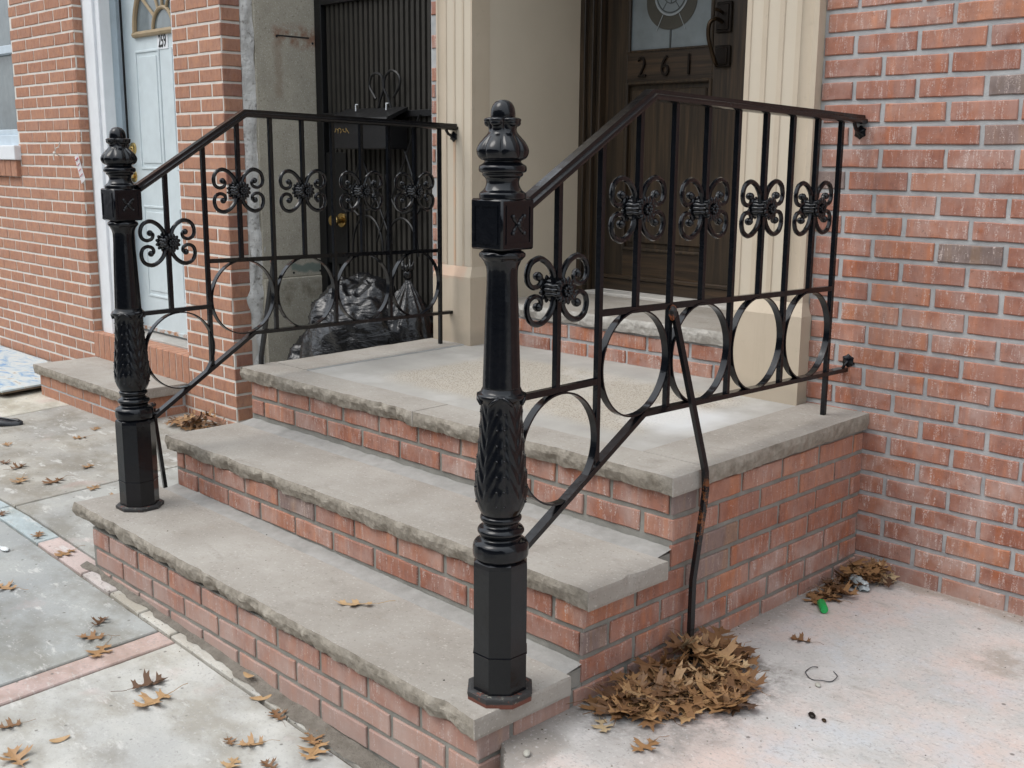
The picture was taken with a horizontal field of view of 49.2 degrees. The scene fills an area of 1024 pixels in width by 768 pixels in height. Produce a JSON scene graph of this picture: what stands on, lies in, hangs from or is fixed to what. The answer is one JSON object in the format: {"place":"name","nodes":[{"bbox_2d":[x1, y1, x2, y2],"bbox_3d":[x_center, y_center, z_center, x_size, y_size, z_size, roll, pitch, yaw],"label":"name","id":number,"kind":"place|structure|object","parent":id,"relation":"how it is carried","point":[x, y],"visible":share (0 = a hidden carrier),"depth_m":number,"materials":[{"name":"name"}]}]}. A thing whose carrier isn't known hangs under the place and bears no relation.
{"place":"outdoors","nodes":[
{"label":"outdoors","id":0,"kind":"place"},
{"bbox_2d":[0,546,8,550],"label":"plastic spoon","id":1,"kind":"object","parent":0,"point":[3,548],"visible":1,"depth_m":4.03,"materials":[{"name":"white plastic"}]},
{"bbox_2d":[299,272,395,358],"bbox_3d":[-0.704,-0.149,5.139,0.477,0.722,0.593,-11,16,-43],"label":"garbage bag","id":2,"kind":"object","parent":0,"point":[362,295],"visible":0.32,"depth_m":4.95,"materials":[{"name":"black plastic"}]},
{"bbox_2d":[0,288,696,767],"bbox_3d":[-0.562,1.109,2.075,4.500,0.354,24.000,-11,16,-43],"label":"pavement","id":3,"kind":"structure","parent":0,"point":[50,688],"depth_m":3.30,"materials":[{"name":"concrete"}]},
{"bbox_2d":[0,417,22,425],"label":"plastic scrap","id":4,"kind":"object","parent":3,"relation":"on","point":[4,421],"visible":1,"depth_m":5.72,"materials":[{"name":"black plastic"}]},
{"bbox_2d":[0,580,26,589],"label":"oak leaf","id":5,"kind":"object","parent":3,"relation":"on","point":[7,586],"visible":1,"depth_m":3.73,"materials":[{"name":"brown plant"}]},
{"bbox_2d":[3,462,24,469],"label":"oak leaf","id":6,"kind":"object","parent":3,"relation":"on","point":[15,465],"visible":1,"depth_m":5.00,"materials":[{"name":"brown plant"}]},
{"bbox_2d":[0,744,32,767],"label":"oak leaf","id":7,"kind":"object","parent":3,"relation":"on","point":[11,753],"visible":1,"depth_m":2.80,"materials":[{"name":"brown plant"}]},
{"bbox_2d":[0,717,33,727],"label":"oak leaf","id":8,"kind":"object","parent":3,"relation":"on","point":[9,723],"visible":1,"depth_m":2.93,"materials":[{"name":"brown plant"}]},
{"bbox_2d":[10,472,28,482],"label":"oak leaf","id":9,"kind":"object","parent":3,"relation":"on","point":[21,480],"visible":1,"depth_m":4.80,"materials":[{"name":"brown plant"}]},
{"bbox_2d":[0,346,46,393],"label":"painted board","id":10,"kind":"object","parent":3,"relation":"on","point":[17,373],"visible":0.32,"depth_m":6.80,"materials":[{"name":"paint"}]},
{"bbox_2d":[30,531,43,539],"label":"oak leaf","id":11,"kind":"object","parent":3,"relation":"on","point":[38,534],"visible":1,"depth_m":4.17,"materials":[{"name":"brown plant"}]},
{"bbox_2d":[41,475,66,483],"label":"oak leaf","id":12,"kind":"object","parent":3,"relation":"on","point":[51,481],"visible":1,"depth_m":4.78,"materials":[{"name":"brown plant"}]},
{"bbox_2d":[49,735,69,742],"bbox_3d":[-1.160,0.909,2.869,0.052,0.006,0.025,-8,14,-34],"label":"leaflet","id":13,"kind":"object","parent":3,"relation":"on","point":[57,740],"visible":1,"depth_m":2.87,"materials":[{"name":"yellow plant"}]},
{"bbox_2d":[54,545,84,555],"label":"oak leaf","id":14,"kind":"object","parent":3,"relation":"on","point":[63,553],"visible":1,"depth_m":4.01,"materials":[{"name":"brown plant"}]},
{"bbox_2d":[75,630,118,639],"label":"oak leaf","id":15,"kind":"object","parent":3,"relation":"on","point":[92,636],"visible":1,"depth_m":3.40,"materials":[{"name":"brown plant"}]},
{"bbox_2d":[88,616,108,630],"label":"oak leaf","id":16,"kind":"object","parent":3,"relation":"on","point":[101,620],"visible":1,"depth_m":3.50,"materials":[{"name":"brown plant"}]},
{"bbox_2d":[86,637,112,657],"bbox_3d":[-1.214,0.787,3.331,0.076,0.009,0.137,6,13,25],"label":"oak leaf","id":17,"kind":"object","parent":3,"relation":"on","point":[98,652],"visible":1,"depth_m":3.31,"materials":[{"name":"brown plant"}]},
{"bbox_2d":[33,357,186,421],"bbox_3d":[-2.221,0.117,6.158,0.375,0.358,1.089,-11,16,-43],"label":"step","id":18,"kind":"object","parent":3,"relation":"on","point":[88,384],"visible":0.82,"depth_m":6.00,"materials":[{"name":"concrete"}]},
{"bbox_2d":[0,0,257,424],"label":"row house","id":19,"kind":"structure","parent":3,"relation":"on","point":[159,82],"depth_m":6.32,"materials":[{"name":"red brick"}]},
{"bbox_2d":[0,45,18,144],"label":"window frame","id":20,"kind":"structure","parent":19,"relation":"in","point":[7,137],"depth_m":7.25,"materials":[{"name":"white"}]},
{"bbox_2d":[75,154,84,183],"bbox_3d":[-2.482,-1.235,6.417,0.070,0.170,0.011,6,13,24],"label":"flyer","id":21,"kind":"object","parent":19,"relation":"attached to","point":[80,170],"visible":1,"depth_m":6.42,"materials":[{"name":"white paper"}]},
{"bbox_2d":[121,0,186,337],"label":"door","id":22,"kind":"structure","parent":19,"relation":"in","point":[146,24],"depth_m":6.21,"materials":[{"name":"white paint"}]},
{"bbox_2d":[111,668,167,691],"bbox_3d":[-1.026,0.831,3.111,0.086,0.035,0.150,7,13,30],"label":"oak leaf","id":23,"kind":"object","parent":3,"relation":"on","point":[147,680],"visible":1,"depth_m":3.14,"materials":[{"name":"brown plant"}]},
{"bbox_2d":[132,683,187,706],"bbox_3d":[-0.972,0.852,3.062,0.096,0.023,0.161,4,12,15],"label":"oak leaf","id":24,"kind":"object","parent":3,"relation":"on","point":[148,700],"visible":1,"depth_m":3.05,"materials":[{"name":"brown plant"}]},
{"bbox_2d":[165,408,226,430],"bbox_3d":[-1.569,0.171,5.592,0.278,0.106,0.415,-11,16,-43],"label":"leaf pile","id":25,"kind":"object","parent":3,"relation":"on","point":[196,420],"visible":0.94,"depth_m":5.58,"materials":[{"name":"brown plant"}]},
{"bbox_2d":[223,736,235,744],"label":"oak leaf","id":26,"kind":"object","parent":3,"relation":"on","point":[229,741],"visible":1,"depth_m":2.87,"materials":[{"name":"brown plant"}]},
{"bbox_2d":[220,756,241,767],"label":"oak leaf","id":27,"kind":"object","parent":3,"relation":"on","point":[231,764],"visible":1,"depth_m":2.77,"materials":[{"name":"brown plant"}]},
{"bbox_2d":[80,561,392,767],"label":"sand","id":28,"kind":"structure","parent":3,"relation":"on","point":[345,747],"depth_m":3.05,"materials":[{"name":"brown sand"}]},
{"bbox_2d":[243,672,253,677],"bbox_3d":[-0.742,0.820,3.151,0.044,0.006,0.021,10,15,38],"label":"leaflet","id":29,"kind":"object","parent":28,"relation":"on","point":[247,675],"visible":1,"depth_m":3.15,"materials":[{"name":"yellow plant"}]},
{"bbox_2d":[249,694,271,699],"bbox_3d":[-0.690,0.860,3.071,0.060,0.006,0.028,-3,12,-17],"label":"leaflet","id":30,"kind":"object","parent":28,"relation":"on","point":[260,697],"visible":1,"depth_m":3.07,"materials":[{"name":"yellow plant"}]},
{"bbox_2d":[299,729,323,743],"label":"oak leaf","id":31,"kind":"object","parent":28,"relation":"on","point":[310,738],"visible":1,"depth_m":2.88,"materials":[{"name":"brown plant"}]},
{"bbox_2d":[235,733,279,745],"bbox_3d":[-0.653,0.908,2.857,0.104,0.022,0.059,-8,14,-35],"label":"oak leaf","id":32,"kind":"object","parent":3,"relation":"on","point":[250,742],"visible":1,"depth_m":2.86,"materials":[{"name":"brown plant"}]},
{"bbox_2d":[260,756,277,767],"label":"oak leaf","id":33,"kind":"object","parent":3,"relation":"on","point":[269,764],"visible":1,"depth_m":2.77,"materials":[{"name":"brown plant"}]},
{"bbox_2d":[267,709,287,726],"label":"oak leaf","id":34,"kind":"object","parent":3,"relation":"on","point":[276,715],"visible":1,"depth_m":2.99,"materials":[{"name":"brown plant"}]},
{"bbox_2d":[239,0,321,364],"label":"alley wall","id":35,"kind":"structure","parent":3,"relation":"on","point":[277,47],"depth_m":5.48,"materials":[{"name":"concrete"}]},
{"bbox_2d":[314,0,432,317],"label":"security door","id":36,"kind":"structure","parent":35,"relation":"attached to","point":[373,54],"depth_m":5.29,"materials":[{"name":"black paint"}]},
{"bbox_2d":[334,103,407,148],"bbox_3d":[-0.679,-1.199,5.207,0.130,0.207,0.461,-11,16,-43],"label":"mailbox","id":37,"kind":"object","parent":36,"relation":"attached to","point":[346,136],"visible":0.81,"depth_m":5.12,"materials":[{"name":"black paint"}]},
{"bbox_2d":[287,332,304,359],"bbox_3d":[-0.924,-0.038,5.427,0.363,0.518,0.463,-11,16,-43],"label":"garbage bag","id":38,"kind":"object","parent":3,"relation":"on","point":[294,351],"visible":0.05,"depth_m":5.33,"materials":[{"name":"black plastic"}]},
{"bbox_2d":[297,740,330,759],"bbox_3d":[-0.504,0.918,2.838,0.086,0.016,0.141,-3,12,-15],"label":"oak leaf","id":39,"kind":"object","parent":3,"relation":"on","point":[314,750],"visible":1,"depth_m":2.82,"materials":[{"name":"brown plant"}]},
{"bbox_2d":[72,338,868,767],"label":"stoop","id":40,"kind":"object","parent":3,"relation":"on","point":[342,476],"visible":0.85,"depth_m":3.24,"materials":[{"name":"red brick"}]},
{"bbox_2d":[100,109,457,512],"bbox_3d":[-0.836,-0.243,4.309,1.582,1.563,0.344,-11,16,-43],"label":"stair railing","id":41,"kind":"object","parent":40,"relation":"on","point":[138,440],"visible":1,"depth_m":3.89,"materials":[{"name":"black metal"}]},
{"bbox_2d":[333,599,394,605],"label":"oak leaf","id":42,"kind":"object","parent":40,"relation":"on","point":[354,602],"visible":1,"depth_m":3.05,"materials":[{"name":"brown plant"}]},
{"bbox_2d":[467,89,867,709],"bbox_3d":[0.516,-0.007,2.959,1.644,1.475,0.168,-11,16,-43],"label":"stair railing","id":43,"kind":"object","parent":40,"relation":"on","point":[504,205],"visible":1,"depth_m":2.59,"materials":[{"name":"black metal"}]},
{"bbox_2d":[431,0,1023,616],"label":"row house","id":44,"kind":"structure","parent":3,"relation":"on","point":[927,332],"depth_m":3.52,"materials":[{"name":"red brick"}]},
{"bbox_2d":[603,0,747,298],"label":"door","id":45,"kind":"structure","parent":44,"relation":"in","point":[698,47],"depth_m":4.79,"materials":[{"name":"brown wood"}]},
{"bbox_2d":[386,259,432,344],"bbox_3d":[-0.468,-0.193,5.037,0.303,0.737,0.337,-11,16,-43],"label":"garbage bag","id":46,"kind":"object","parent":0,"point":[409,299],"visible":0.27,"depth_m":4.93,"materials":[{"name":"black plastic"}]},
{"bbox_2d":[13,503,1022,766],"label":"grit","id":47,"kind":"object","parent":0,"point":[603,717],"visible":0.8,"depth_m":3.00,"materials":[{"name":"grey gravel"}]},
{"bbox_2d":[500,575,1023,767],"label":"driveway","id":48,"kind":"structure","parent":0,"point":[935,682],"depth_m":2.73,"materials":[{"name":"concrete"}]},
{"bbox_2d":[523,749,530,756],"bbox_3d":[0.033,0.822,2.489,0.016,0.011,0.028,2,12,6],"label":"pebble","id":49,"kind":"object","parent":48,"relation":"on","point":[526,752],"visible":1,"depth_m":2.48,"materials":[{"name":"white stone"}]},
{"bbox_2d":[578,694,606,722],"bbox_3d":[0.196,0.780,2.684,0.084,0.014,0.143,3,12,11],"label":"oak leaf","id":50,"kind":"object","parent":48,"relation":"on","point":[591,700],"visible":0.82,"depth_m":2.71,"materials":[{"name":"brown plant"}]},
{"bbox_2d":[591,715,612,731],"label":"oak leaf","id":51,"kind":"object","parent":48,"relation":"on","point":[602,726],"visible":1,"depth_m":2.61,"materials":[{"name":"beige plant"}]},
{"bbox_2d":[630,736,666,750],"bbox_3d":[0.315,0.814,2.527,0.110,0.013,0.060,-2,12,-13],"label":"oak leaf","id":52,"kind":"object","parent":48,"relation":"on","point":[643,745],"visible":1,"depth_m":2.53,"materials":[{"name":"brown plant"}]},
{"bbox_2d":[567,625,770,731],"bbox_3d":[0.465,0.720,2.766,0.615,0.105,0.338,-11,16,-43],"label":"leaf pile","id":53,"kind":"object","parent":48,"relation":"on","point":[650,688],"visible":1,"depth_m":2.76,"materials":[{"name":"brown plant"}]},
{"bbox_2d":[790,631,823,644],"bbox_3d":[0.806,0.704,3.079,0.053,0.016,0.090,-7,14,-32],"label":"oak leaf","id":54,"kind":"object","parent":48,"relation":"on","point":[794,637],"visible":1,"depth_m":3.10,"materials":[{"name":"brown plant"}]},
{"bbox_2d":[808,712,815,717],"bbox_3d":[0.716,0.790,2.670,0.016,0.011,0.028,0,11,0],"label":"seed pod","id":55,"kind":"object","parent":48,"relation":"on","point":[811,714],"visible":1,"depth_m":2.66,"materials":[{"name":"brown plant"}]},
{"bbox_2d":[803,589,826,603],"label":"oak leaf","id":56,"kind":"object","parent":48,"relation":"on","point":[812,597],"visible":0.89,"depth_m":3.37,"materials":[{"name":"brown plant"}]},
{"bbox_2d":[805,666,837,681],"bbox_3d":[0.796,0.748,2.883,0.080,0.006,0.083,-11,16,-43],"label":"wire loop","id":57,"kind":"object","parent":48,"relation":"on","point":[819,680],"visible":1,"depth_m":2.87,"materials":[{"name":"grey metal"}]},
{"bbox_2d":[817,599,827,612],"bbox_3d":[0.916,0.656,3.300,0.025,0.025,0.060,1,12,5],"label":"marker top","id":58,"kind":"object","parent":48,"relation":"on","point":[822,605],"visible":1,"depth_m":3.28,"materials":[{"name":"green plastic"}]},
{"bbox_2d":[804,555,899,603],"bbox_3d":[1.056,0.605,3.445,0.347,0.069,0.183,-11,16,-43],"label":"leaf pile","id":59,"kind":"object","parent":48,"relation":"on","point":[872,571],"visible":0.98,"depth_m":3.48,"materials":[{"name":"brown plant"}]},
{"bbox_2d":[847,574,869,591],"bbox_3d":[1.077,0.612,3.476,0.040,0.035,0.098,-1,12,-9],"label":"plastic wrapper","id":60,"kind":"object","parent":48,"relation":"on","point":[862,588],"visible":0.74,"depth_m":3.45,"materials":[{"name":"white plastic"}]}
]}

